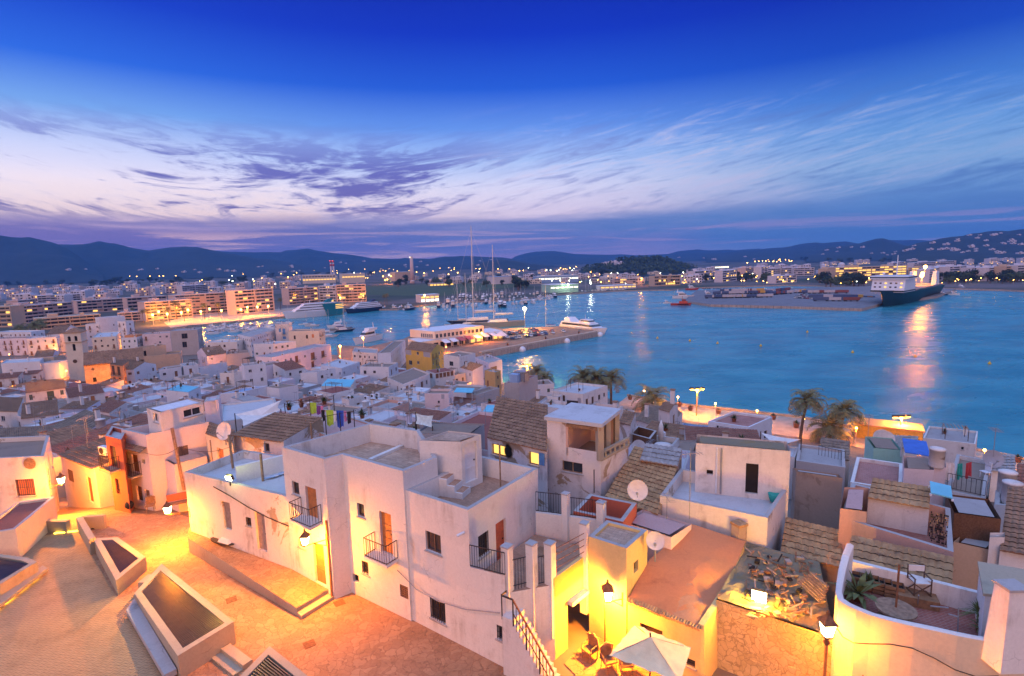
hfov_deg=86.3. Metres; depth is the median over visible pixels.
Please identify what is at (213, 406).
door
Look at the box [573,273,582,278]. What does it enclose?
building
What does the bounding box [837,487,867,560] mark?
stair block
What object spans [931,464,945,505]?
town house
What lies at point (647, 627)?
door
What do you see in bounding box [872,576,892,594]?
wooden crate
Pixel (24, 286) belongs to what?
building
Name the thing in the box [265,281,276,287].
building
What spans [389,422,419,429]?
town house
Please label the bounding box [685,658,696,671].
window
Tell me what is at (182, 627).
light well
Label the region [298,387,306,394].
town house
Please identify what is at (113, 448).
door
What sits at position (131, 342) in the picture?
town house
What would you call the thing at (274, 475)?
pallet
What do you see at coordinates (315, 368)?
town house
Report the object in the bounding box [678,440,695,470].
town house
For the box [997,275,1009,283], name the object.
tree
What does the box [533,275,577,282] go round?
warehouse
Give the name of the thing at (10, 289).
building
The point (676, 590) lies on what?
orange roof house
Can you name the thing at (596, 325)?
windows
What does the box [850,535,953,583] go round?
town house
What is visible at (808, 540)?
town house
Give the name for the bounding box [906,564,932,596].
directors chair
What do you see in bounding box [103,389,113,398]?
town house
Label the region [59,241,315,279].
hills
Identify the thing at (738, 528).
chimney
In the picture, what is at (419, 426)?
town house
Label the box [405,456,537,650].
terrace house
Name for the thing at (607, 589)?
wall lantern
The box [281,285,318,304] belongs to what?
apartment block
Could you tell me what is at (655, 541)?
satellite dish
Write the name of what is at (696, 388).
floodlight mast
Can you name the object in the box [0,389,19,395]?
town house
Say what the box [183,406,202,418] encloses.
window
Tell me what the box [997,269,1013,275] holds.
tree
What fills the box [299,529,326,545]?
wall lantern
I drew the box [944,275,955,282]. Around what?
tree
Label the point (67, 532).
strip light
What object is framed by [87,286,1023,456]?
harbour water
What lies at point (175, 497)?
bench
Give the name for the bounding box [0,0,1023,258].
sky
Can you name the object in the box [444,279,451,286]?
tree
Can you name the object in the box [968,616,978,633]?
yucca
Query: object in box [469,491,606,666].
fenced terrace
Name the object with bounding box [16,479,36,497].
window
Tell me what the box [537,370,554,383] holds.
palm tree
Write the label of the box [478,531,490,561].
window
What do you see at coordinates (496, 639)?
window
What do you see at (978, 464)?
town house
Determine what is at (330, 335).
sail boat
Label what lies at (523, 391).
town house
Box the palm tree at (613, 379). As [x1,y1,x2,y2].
[597,368,626,403]
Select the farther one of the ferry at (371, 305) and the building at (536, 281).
the building at (536, 281)
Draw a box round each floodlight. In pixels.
[225,474,233,485]
[751,587,766,603]
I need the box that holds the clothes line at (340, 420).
[325,409,354,434]
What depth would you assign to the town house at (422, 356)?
216.80 m
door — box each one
[47,391,54,399]
[88,477,93,501]
[112,446,116,465]
[133,454,138,471]
[138,486,142,500]
[211,401,216,415]
[219,448,223,457]
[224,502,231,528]
[257,513,266,549]
[307,486,317,517]
[315,543,325,583]
[381,511,392,553]
[464,441,475,481]
[495,520,503,560]
[641,623,661,634]
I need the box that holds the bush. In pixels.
[860,569,877,583]
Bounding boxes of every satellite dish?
[216,422,230,444]
[627,480,647,508]
[631,440,644,448]
[646,531,664,561]
[873,429,885,436]
[878,431,894,440]
[983,450,1003,467]
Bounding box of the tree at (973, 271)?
[965,269,979,274]
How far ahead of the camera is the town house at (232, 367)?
213.35 m
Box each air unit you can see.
[509,373,520,382]
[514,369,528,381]
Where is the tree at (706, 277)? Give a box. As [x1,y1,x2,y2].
[703,274,709,280]
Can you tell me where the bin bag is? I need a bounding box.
[124,501,133,508]
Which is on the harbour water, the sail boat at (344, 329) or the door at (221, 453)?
the sail boat at (344, 329)
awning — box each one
[321,379,355,389]
[441,339,451,347]
[449,338,459,346]
[453,388,474,400]
[484,405,494,411]
[900,438,928,456]
[928,481,953,500]
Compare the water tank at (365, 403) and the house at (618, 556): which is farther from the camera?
the water tank at (365, 403)
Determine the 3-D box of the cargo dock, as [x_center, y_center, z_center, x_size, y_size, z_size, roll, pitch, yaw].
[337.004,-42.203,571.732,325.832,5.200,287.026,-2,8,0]
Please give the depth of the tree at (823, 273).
821.62 m
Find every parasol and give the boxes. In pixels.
[608,625,690,675]
[658,420,663,441]
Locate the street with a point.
(355, 635)
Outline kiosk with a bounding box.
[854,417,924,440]
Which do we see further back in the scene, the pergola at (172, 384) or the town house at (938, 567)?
the pergola at (172, 384)
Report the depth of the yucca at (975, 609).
18.70 m
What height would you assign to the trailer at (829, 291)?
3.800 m
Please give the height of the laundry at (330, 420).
1.287 m
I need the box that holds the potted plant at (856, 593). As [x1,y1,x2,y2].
[828,571,880,609]
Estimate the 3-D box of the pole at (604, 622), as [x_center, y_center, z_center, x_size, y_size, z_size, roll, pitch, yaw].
[4.073,12.570,23.942,0.070,2.448,0.070,-2,8,0]
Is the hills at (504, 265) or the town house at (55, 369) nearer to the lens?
the town house at (55, 369)
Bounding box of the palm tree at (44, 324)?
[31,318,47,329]
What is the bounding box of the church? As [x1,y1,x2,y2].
[62,327,143,383]
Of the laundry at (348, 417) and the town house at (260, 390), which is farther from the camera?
the town house at (260, 390)
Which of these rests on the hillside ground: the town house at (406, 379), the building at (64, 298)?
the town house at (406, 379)
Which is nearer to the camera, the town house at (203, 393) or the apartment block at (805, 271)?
the town house at (203, 393)
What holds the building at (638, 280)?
on the land
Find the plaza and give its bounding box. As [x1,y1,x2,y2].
[0,532,161,675]
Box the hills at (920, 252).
[892,229,1023,264]
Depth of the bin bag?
39.16 m
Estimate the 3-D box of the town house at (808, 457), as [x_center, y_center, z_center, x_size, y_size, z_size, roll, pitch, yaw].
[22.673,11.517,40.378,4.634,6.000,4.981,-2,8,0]
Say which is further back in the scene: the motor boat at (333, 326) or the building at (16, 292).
the building at (16, 292)
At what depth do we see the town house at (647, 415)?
87.58 m
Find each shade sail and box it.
[234,400,281,431]
[760,431,801,449]
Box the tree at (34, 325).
[26,320,43,329]
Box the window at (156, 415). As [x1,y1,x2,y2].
[153,413,158,424]
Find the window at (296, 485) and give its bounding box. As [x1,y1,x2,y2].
[291,482,300,497]
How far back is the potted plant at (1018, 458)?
112.03 m
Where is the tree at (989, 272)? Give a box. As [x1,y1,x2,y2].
[984,271,994,280]
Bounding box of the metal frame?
[917,595,958,631]
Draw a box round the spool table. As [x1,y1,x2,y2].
[875,597,917,621]
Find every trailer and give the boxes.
[713,291,724,294]
[746,294,757,297]
[808,294,823,296]
[813,297,828,300]
[824,290,834,293]
[827,297,840,300]
[833,294,842,296]
[835,290,848,293]
[843,297,859,300]
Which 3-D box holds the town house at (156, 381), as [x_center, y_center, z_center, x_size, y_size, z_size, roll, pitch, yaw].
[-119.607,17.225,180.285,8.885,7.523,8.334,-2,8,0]
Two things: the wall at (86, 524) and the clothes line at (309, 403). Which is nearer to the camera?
the wall at (86, 524)
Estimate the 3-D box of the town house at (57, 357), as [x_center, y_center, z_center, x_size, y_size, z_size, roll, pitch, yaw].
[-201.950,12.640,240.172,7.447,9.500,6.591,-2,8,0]
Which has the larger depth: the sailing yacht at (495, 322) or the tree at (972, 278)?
the tree at (972, 278)
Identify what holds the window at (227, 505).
in the house at (216, 513)
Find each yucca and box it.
[956,598,979,623]
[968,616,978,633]
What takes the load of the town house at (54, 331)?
on the hillside ground
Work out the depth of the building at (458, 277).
1189.71 m
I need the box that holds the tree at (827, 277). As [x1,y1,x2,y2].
[819,276,832,286]
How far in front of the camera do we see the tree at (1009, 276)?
718.57 m
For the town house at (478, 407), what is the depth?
115.14 m
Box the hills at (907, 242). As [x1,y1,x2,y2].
[891,240,929,245]
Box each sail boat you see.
[305,307,319,326]
[325,313,335,332]
[325,316,338,337]
[331,298,354,331]
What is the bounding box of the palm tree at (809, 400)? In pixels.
[787,388,829,440]
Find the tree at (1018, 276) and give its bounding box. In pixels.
[1008,272,1023,281]
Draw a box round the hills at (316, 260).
[218,248,372,271]
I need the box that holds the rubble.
[741,546,825,621]
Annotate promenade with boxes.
[164,307,296,327]
[618,396,1023,470]
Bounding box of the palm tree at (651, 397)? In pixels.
[632,383,669,410]
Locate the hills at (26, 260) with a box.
[0,235,102,284]
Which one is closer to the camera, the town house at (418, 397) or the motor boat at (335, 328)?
the town house at (418, 397)
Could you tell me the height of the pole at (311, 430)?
1.300 m
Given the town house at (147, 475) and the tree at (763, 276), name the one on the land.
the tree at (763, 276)
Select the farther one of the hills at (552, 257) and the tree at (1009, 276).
the hills at (552, 257)
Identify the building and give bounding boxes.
[0,293,6,298]
[3,288,19,292]
[4,290,17,296]
[9,291,23,297]
[11,292,37,298]
[18,285,30,288]
[21,287,38,294]
[32,293,53,303]
[36,285,46,288]
[39,289,51,294]
[50,287,61,291]
[56,294,72,301]
[57,290,70,293]
[62,285,78,289]
[71,290,91,299]
[86,285,103,291]
[95,290,107,293]
[95,292,115,298]
[96,288,108,291]
[110,290,122,294]
[113,285,125,289]
[125,283,139,290]
[135,290,143,295]
[139,286,151,295]
[143,287,159,295]
[150,282,163,285]
[152,285,164,293]
[166,285,178,293]
[175,282,189,284]
[190,281,202,284]
[204,280,217,285]
[210,286,222,291]
[224,285,235,288]
[234,282,247,288]
[253,281,265,287]
[257,278,268,281]
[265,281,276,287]
[279,281,290,288]
[285,277,294,281]
[293,275,302,279]
[410,324,483,338]
[438,274,445,278]
[451,276,463,281]
[452,279,461,283]
[512,270,518,274]
[523,274,533,279]
[528,278,541,283]
[541,271,548,275]
[561,277,569,282]
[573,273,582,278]
[589,277,607,283]
[592,273,599,276]
[593,279,606,283]
[601,279,612,283]
[619,273,629,277]
[625,274,636,277]
[635,277,644,283]
[647,271,659,274]
[681,275,692,282]
[691,274,701,282]
[774,264,787,267]
[797,264,810,267]
[820,261,828,265]
[863,259,869,263]
[964,259,973,263]
[984,258,995,263]
[1003,259,1014,262]
[1016,257,1023,262]
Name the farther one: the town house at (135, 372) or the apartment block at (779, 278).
the apartment block at (779, 278)
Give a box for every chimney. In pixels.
[409,257,414,279]
[730,519,747,542]
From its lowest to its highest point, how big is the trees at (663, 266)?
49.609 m
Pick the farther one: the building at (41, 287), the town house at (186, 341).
the building at (41, 287)
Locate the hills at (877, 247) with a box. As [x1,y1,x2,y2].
[805,238,906,261]
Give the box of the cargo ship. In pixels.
[869,255,944,306]
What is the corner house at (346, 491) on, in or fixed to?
on the hillside ground
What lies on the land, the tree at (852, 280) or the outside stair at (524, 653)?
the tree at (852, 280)
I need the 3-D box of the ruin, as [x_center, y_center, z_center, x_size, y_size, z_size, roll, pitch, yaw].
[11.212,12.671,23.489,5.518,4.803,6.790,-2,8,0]
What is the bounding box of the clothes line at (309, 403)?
[284,395,334,415]
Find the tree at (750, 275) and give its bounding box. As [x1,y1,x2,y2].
[747,273,756,280]
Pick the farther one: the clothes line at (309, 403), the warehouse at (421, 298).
the warehouse at (421, 298)
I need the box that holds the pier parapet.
[479,331,597,352]
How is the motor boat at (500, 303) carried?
on the harbour water
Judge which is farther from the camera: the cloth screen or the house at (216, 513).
the cloth screen
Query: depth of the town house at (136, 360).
204.19 m
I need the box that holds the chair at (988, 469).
[979,462,992,478]
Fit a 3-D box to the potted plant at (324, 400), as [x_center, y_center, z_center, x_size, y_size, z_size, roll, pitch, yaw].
[-16.965,5.589,49.474,1.233,0.865,1.286,-2,8,0]
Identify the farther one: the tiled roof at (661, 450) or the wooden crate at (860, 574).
the tiled roof at (661, 450)
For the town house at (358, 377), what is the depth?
180.14 m
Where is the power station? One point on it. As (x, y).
(394, 276)
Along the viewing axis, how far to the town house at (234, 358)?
226.39 m
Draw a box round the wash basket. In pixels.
[768,492,778,501]
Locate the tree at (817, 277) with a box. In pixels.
[814,273,821,282]
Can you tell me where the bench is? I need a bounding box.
[166,492,187,505]
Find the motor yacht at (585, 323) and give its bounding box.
[559,314,606,334]
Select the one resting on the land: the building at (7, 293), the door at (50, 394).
the building at (7, 293)
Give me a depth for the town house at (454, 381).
174.62 m
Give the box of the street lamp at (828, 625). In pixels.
[816,610,838,675]
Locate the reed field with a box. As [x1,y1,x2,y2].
[366,283,531,295]
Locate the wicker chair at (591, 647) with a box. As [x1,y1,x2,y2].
[581,632,598,663]
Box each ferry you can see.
[283,298,343,318]
[346,299,381,313]
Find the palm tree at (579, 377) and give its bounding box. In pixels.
[566,365,596,384]
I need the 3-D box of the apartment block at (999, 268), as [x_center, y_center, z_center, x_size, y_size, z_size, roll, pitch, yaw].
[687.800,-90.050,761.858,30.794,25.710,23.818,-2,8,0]
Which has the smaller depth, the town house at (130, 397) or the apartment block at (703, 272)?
the town house at (130, 397)
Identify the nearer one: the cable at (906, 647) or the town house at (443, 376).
the cable at (906, 647)
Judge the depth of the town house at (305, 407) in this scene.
114.93 m
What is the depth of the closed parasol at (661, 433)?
52.07 m
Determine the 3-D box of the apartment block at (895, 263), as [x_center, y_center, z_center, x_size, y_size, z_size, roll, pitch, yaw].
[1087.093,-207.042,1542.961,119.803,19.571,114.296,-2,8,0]
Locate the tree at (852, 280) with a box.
[847,276,856,285]
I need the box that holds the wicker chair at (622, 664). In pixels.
[618,659,633,675]
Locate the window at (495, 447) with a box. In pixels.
[491,444,506,458]
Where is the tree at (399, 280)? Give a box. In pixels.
[396,278,402,286]
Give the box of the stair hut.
[419,431,482,486]
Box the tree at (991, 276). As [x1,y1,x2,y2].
[988,273,996,282]
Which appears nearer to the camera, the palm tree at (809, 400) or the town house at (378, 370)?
the palm tree at (809, 400)
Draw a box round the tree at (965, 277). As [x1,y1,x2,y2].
[959,274,970,283]
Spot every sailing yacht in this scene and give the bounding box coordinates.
[444,276,468,324]
[447,231,507,323]
[451,276,478,324]
[470,245,524,327]
[545,284,554,326]
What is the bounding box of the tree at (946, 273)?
[943,271,958,282]
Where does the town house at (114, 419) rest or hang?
on the hillside ground
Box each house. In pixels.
[0,330,44,336]
[0,334,37,355]
[0,370,25,387]
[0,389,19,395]
[0,393,26,402]
[0,397,23,427]
[0,425,53,436]
[0,435,59,513]
[1,357,43,372]
[8,379,47,388]
[16,410,66,426]
[21,399,58,426]
[23,368,44,382]
[23,417,65,426]
[25,379,66,401]
[26,335,62,355]
[31,412,77,422]
[34,349,58,357]
[35,424,93,445]
[39,355,64,361]
[41,360,68,378]
[43,414,118,425]
[47,325,76,351]
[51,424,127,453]
[52,397,66,408]
[52,452,65,497]
[53,408,111,429]
[57,424,140,507]
[59,395,100,412]
[65,379,80,382]
[65,383,105,403]
[66,381,90,387]
[70,420,132,437]
[85,323,98,345]
[92,331,122,351]
[93,399,128,418]
[94,413,147,429]
[95,314,124,331]
[96,378,123,388]
[98,426,134,512]
[102,387,121,395]
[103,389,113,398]
[106,393,134,401]
[109,356,128,384]
[116,384,152,395]
[117,320,134,336]
[120,353,141,365]
[121,335,142,348]
[121,421,209,510]
[122,380,158,388]
[122,392,166,405]
[124,333,141,337]
[126,362,156,383]
[128,399,166,415]
[135,343,166,355]
[142,331,171,351]
[142,379,162,383]
[143,350,182,369]
[147,398,204,432]
[152,381,177,392]
[159,364,184,382]
[165,446,206,511]
[166,384,201,402]
[168,396,203,402]
[170,327,204,354]
[171,378,197,385]
[174,372,209,380]
[180,362,198,374]
[184,450,291,568]
[190,378,219,385]
[194,381,211,387]
[197,345,226,366]
[200,361,227,376]
[201,384,237,391]
[201,390,211,397]
[202,390,228,399]
[204,395,222,423]
[205,422,235,461]
[206,339,244,351]
[220,369,242,385]
[220,386,267,402]
[221,398,278,432]
[226,350,249,365]
[227,365,238,370]
[228,385,251,390]
[230,395,284,404]
[231,390,262,402]
[231,412,323,454]
[238,327,275,356]
[239,361,278,379]
[241,361,267,385]
[253,340,295,359]
[256,344,331,370]
[266,384,298,403]
[267,376,295,385]
[273,360,304,383]
[275,321,291,340]
[278,400,306,413]
[282,423,437,620]
[288,328,325,347]
[293,380,320,395]
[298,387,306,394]
[298,401,345,410]
[298,409,309,414]
[300,368,335,383]
[301,396,332,402]
[302,409,368,436]
[309,386,320,395]
[311,363,323,370]
[317,386,353,400]
[321,359,359,377]
[321,378,355,388]
[323,404,362,411]
[334,396,345,403]
[336,373,370,381]
[342,393,366,405]
[346,411,366,417]
[352,347,377,365]
[352,406,402,415]
[354,384,389,394]
[356,381,383,392]
[356,399,409,407]
[359,408,425,420]
[360,362,397,380]
[363,418,406,426]
[367,395,385,400]
[369,379,387,385]
[369,399,408,411]
[371,390,394,398]
[378,340,405,367]
[382,412,440,425]
[387,368,430,392]
[389,389,424,399]
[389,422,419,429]
[400,386,429,391]
[400,398,424,409]
[402,393,424,401]
[405,341,443,370]
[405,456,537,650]
[407,407,451,422]
[407,421,444,428]
[420,422,484,448]
[424,389,454,409]
[426,368,454,387]
[427,405,456,416]
[430,385,450,388]
[442,379,471,385]
[442,403,477,414]
[443,351,475,371]
[448,384,485,397]
[452,411,492,456]
[452,412,469,421]
[453,397,475,406]
[454,371,465,380]
[460,361,483,384]
[461,403,480,410]
[466,386,499,405]
[475,354,502,384]
[481,400,495,410]
[485,368,500,395]
[487,396,547,510]
[504,375,537,400]
[529,389,546,402]
[538,379,553,395]
[541,399,566,413]
[544,402,629,513]
[547,394,562,400]
[551,382,607,404]
[573,494,636,525]
[589,520,646,644]
[591,400,622,417]
[605,446,680,514]
[620,410,635,443]
[621,442,689,469]
[626,524,745,675]
[631,510,691,562]
[632,426,656,443]
[635,403,681,427]
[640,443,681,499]
[645,420,687,439]
[657,435,678,447]
[659,388,677,423]
[660,468,785,550]
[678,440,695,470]
[682,423,707,426]
[684,426,759,439]
[708,411,771,439]
[781,517,841,618]
[788,446,797,498]
[796,444,844,500]
[820,437,849,486]
[843,483,953,556]
[850,457,902,486]
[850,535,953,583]
[864,436,901,462]
[867,478,930,534]
[882,435,917,462]
[902,455,933,502]
[923,426,977,463]
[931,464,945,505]
[945,495,1000,548]
[948,454,988,498]
[952,537,988,589]
[987,533,1004,564]
[988,454,1014,501]
[994,490,1005,532]
[999,486,1023,568]
[1016,463,1023,487]
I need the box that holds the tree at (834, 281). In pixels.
[823,277,838,286]
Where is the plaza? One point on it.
(65, 614)
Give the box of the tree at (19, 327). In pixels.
[13,323,29,329]
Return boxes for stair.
[138,574,150,587]
[212,643,252,675]
[439,473,470,498]
[501,590,559,675]
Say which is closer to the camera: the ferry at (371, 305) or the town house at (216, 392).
the town house at (216, 392)
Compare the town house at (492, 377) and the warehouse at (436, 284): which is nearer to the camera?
the town house at (492, 377)
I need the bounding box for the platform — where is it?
[898,586,939,611]
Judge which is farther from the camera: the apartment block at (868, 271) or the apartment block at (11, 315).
the apartment block at (868, 271)
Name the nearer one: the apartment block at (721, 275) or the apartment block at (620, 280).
the apartment block at (620, 280)
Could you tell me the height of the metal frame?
0.962 m
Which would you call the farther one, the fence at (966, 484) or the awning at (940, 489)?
the fence at (966, 484)
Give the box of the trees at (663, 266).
[578,254,696,273]
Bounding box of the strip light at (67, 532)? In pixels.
[54,530,77,533]
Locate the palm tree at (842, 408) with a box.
[821,398,867,434]
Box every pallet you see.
[264,472,283,478]
[797,572,828,603]
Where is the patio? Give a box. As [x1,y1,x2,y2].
[564,637,684,675]
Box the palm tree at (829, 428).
[807,414,857,444]
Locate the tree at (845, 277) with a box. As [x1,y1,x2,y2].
[840,274,854,285]
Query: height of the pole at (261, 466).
1.700 m
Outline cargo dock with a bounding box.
[686,286,955,310]
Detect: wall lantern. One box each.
[49,472,64,488]
[162,500,190,516]
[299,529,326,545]
[601,579,622,606]
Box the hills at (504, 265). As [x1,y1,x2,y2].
[473,260,547,271]
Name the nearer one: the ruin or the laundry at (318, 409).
the ruin
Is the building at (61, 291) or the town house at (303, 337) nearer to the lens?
the town house at (303, 337)
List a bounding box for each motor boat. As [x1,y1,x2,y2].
[204,328,218,334]
[326,319,345,327]
[330,322,351,330]
[352,322,382,344]
[404,304,415,310]
[445,298,450,304]
[450,298,455,306]
[497,300,502,306]
[672,289,693,298]
[685,285,698,289]
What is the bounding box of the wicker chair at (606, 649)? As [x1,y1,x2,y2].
[599,641,617,673]
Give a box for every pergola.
[166,380,180,389]
[236,380,253,390]
[567,379,582,391]
[942,423,968,438]
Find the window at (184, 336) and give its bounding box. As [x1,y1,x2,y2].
[182,333,187,338]
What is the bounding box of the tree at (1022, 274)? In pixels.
[1014,272,1023,281]
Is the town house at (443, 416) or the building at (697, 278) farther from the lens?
the building at (697, 278)
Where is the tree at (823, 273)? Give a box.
[820,271,831,281]
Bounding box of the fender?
[519,346,525,351]
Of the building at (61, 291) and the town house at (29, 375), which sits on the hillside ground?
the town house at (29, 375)
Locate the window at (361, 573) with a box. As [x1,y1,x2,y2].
[360,561,369,577]
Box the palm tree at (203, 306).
[201,303,207,317]
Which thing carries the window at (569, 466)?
in the loggia house at (583, 441)
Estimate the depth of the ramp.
29.44 m
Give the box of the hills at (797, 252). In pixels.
[706,241,857,261]
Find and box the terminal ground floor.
[408,328,502,346]
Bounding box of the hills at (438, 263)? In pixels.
[354,256,558,271]
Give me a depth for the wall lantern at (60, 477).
38.86 m
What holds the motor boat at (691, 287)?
on the harbour water
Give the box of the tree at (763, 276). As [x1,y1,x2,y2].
[760,274,770,281]
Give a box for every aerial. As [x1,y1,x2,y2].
[403,387,414,418]
[479,393,491,425]
[658,492,674,518]
[678,449,701,518]
[989,427,1003,455]
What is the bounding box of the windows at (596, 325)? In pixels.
[562,322,600,326]
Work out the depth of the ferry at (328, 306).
505.57 m
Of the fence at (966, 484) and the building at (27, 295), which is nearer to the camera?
the fence at (966, 484)
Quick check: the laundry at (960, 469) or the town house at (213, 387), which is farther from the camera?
the town house at (213, 387)
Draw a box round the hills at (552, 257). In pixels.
[401,249,756,264]
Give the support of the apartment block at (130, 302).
on the land
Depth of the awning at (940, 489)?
26.34 m
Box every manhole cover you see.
[225,596,236,603]
[302,639,315,649]
[333,598,345,606]
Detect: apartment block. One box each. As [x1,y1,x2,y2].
[0,303,26,326]
[6,298,35,304]
[13,301,73,323]
[33,312,100,329]
[37,293,80,303]
[71,297,123,313]
[117,309,140,320]
[122,294,166,310]
[137,297,192,320]
[168,290,226,314]
[176,284,208,293]
[225,287,274,314]
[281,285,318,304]
[318,283,336,301]
[336,282,366,301]
[613,277,635,284]
[649,274,680,285]
[688,269,712,280]
[714,269,736,282]
[737,266,753,279]
[753,265,767,278]
[767,274,796,283]
[768,267,790,275]
[791,266,814,275]
[818,267,827,280]
[828,264,906,280]
[887,261,905,265]
[907,260,955,269]
[908,266,934,274]
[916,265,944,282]
[938,264,970,280]
[960,265,979,280]
[975,265,996,280]
[994,264,1010,280]
[1007,263,1023,280]
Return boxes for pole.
[170,428,185,490]
[228,435,233,468]
[259,453,263,480]
[310,422,312,438]
[499,444,500,486]
[593,469,594,492]
[604,601,605,643]
[895,564,899,607]
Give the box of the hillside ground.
[0,346,993,675]
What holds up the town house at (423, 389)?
on the hillside ground
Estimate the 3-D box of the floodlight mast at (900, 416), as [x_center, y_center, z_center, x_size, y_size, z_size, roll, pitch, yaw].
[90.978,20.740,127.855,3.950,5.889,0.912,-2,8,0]
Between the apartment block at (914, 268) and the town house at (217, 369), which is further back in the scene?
the apartment block at (914, 268)
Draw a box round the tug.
[671,296,690,304]
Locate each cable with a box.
[79,441,228,454]
[213,486,288,526]
[397,570,499,613]
[837,628,973,675]
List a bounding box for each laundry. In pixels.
[310,403,315,413]
[316,405,320,414]
[321,410,324,421]
[326,410,333,425]
[336,410,343,427]
[347,412,350,423]
[945,462,954,479]
[956,463,962,479]
[965,462,971,478]
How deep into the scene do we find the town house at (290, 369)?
180.47 m
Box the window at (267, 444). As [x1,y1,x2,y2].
[264,443,270,453]
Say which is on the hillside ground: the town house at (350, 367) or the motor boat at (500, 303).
the town house at (350, 367)
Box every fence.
[818,446,844,459]
[947,473,986,495]
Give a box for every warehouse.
[302,274,335,283]
[339,273,364,282]
[416,293,438,302]
[428,282,453,285]
[487,276,512,283]
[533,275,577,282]
[542,283,578,292]
[596,284,636,289]
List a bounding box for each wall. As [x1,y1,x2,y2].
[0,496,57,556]
[46,519,71,532]
[76,514,107,554]
[627,394,1023,460]
[790,468,842,528]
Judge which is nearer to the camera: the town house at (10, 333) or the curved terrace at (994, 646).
the curved terrace at (994, 646)
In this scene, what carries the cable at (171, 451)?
attached to the town house at (274, 433)
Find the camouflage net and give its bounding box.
[929,511,948,544]
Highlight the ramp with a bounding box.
[188,527,333,618]
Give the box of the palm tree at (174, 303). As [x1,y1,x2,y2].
[171,300,179,318]
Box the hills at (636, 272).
[572,258,697,277]
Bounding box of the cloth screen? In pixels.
[415,412,432,430]
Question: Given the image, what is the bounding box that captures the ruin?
[716,543,832,675]
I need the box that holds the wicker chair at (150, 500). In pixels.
[144,495,155,512]
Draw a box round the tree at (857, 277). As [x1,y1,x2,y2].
[854,275,866,285]
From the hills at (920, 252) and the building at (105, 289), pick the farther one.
the hills at (920, 252)
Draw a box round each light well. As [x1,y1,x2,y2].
[0,554,47,607]
[94,537,146,594]
[126,564,235,675]
[240,646,306,675]
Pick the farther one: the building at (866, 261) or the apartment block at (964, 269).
the building at (866, 261)
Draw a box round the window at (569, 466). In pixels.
[561,460,583,475]
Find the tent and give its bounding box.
[496,331,506,335]
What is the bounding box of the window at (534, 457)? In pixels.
[527,452,539,467]
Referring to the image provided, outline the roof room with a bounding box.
[695,434,790,517]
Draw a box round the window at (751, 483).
[745,463,758,492]
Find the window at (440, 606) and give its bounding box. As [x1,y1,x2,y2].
[429,599,446,626]
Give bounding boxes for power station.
[390,272,409,280]
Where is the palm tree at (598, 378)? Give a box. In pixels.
[582,366,612,391]
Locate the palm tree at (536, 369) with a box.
[525,364,546,374]
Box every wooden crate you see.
[851,571,867,585]
[859,572,879,591]
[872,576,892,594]
[883,579,904,597]
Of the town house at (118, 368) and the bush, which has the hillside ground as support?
the town house at (118, 368)
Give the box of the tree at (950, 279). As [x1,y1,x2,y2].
[942,277,953,283]
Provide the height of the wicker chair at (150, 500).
1.076 m
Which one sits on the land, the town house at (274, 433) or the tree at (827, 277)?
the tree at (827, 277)
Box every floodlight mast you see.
[689,387,704,415]
[892,415,910,424]
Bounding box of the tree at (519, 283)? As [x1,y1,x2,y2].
[516,281,523,290]
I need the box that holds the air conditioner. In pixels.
[98,445,107,455]
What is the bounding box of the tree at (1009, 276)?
[1001,273,1014,281]
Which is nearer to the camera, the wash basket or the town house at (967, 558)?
the town house at (967, 558)
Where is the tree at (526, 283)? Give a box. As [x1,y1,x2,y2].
[524,280,530,287]
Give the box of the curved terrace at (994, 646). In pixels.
[830,543,1023,675]
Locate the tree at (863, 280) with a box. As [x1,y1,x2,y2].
[859,276,867,285]
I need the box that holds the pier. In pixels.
[337,324,597,367]
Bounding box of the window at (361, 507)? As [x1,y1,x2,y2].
[356,503,365,519]
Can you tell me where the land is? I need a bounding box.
[0,260,1023,335]
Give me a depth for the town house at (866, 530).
25.26 m
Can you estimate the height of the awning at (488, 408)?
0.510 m
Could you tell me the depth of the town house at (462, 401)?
120.87 m
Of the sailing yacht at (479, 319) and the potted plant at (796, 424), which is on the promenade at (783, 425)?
the potted plant at (796, 424)
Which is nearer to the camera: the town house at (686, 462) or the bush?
the bush
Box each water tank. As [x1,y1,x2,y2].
[94,418,105,428]
[119,392,125,397]
[132,405,138,410]
[317,394,322,400]
[362,400,368,408]
[654,442,671,446]
[928,446,945,468]
[996,469,1018,495]
[1000,479,1023,503]
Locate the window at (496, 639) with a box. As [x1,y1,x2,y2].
[495,625,502,643]
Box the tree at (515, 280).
[512,278,518,289]
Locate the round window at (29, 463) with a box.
[23,458,35,468]
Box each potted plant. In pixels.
[286,400,291,409]
[298,398,305,407]
[320,396,326,404]
[358,408,367,418]
[663,423,669,430]
[730,414,738,421]
[770,412,776,419]
[793,421,799,427]
[828,571,880,609]
[1015,454,1022,462]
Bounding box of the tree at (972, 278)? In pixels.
[969,274,977,282]
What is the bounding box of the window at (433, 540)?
[424,531,442,557]
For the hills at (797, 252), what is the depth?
4906.73 m
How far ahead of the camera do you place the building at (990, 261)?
1596.13 m
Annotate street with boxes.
[46,497,505,675]
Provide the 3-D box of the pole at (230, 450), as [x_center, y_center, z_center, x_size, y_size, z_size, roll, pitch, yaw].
[-17.844,7.217,34.675,0.206,2.204,0.152,-2,8,0]
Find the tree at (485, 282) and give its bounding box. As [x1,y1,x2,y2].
[482,280,490,286]
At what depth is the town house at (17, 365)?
225.54 m
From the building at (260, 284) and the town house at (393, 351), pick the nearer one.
the town house at (393, 351)

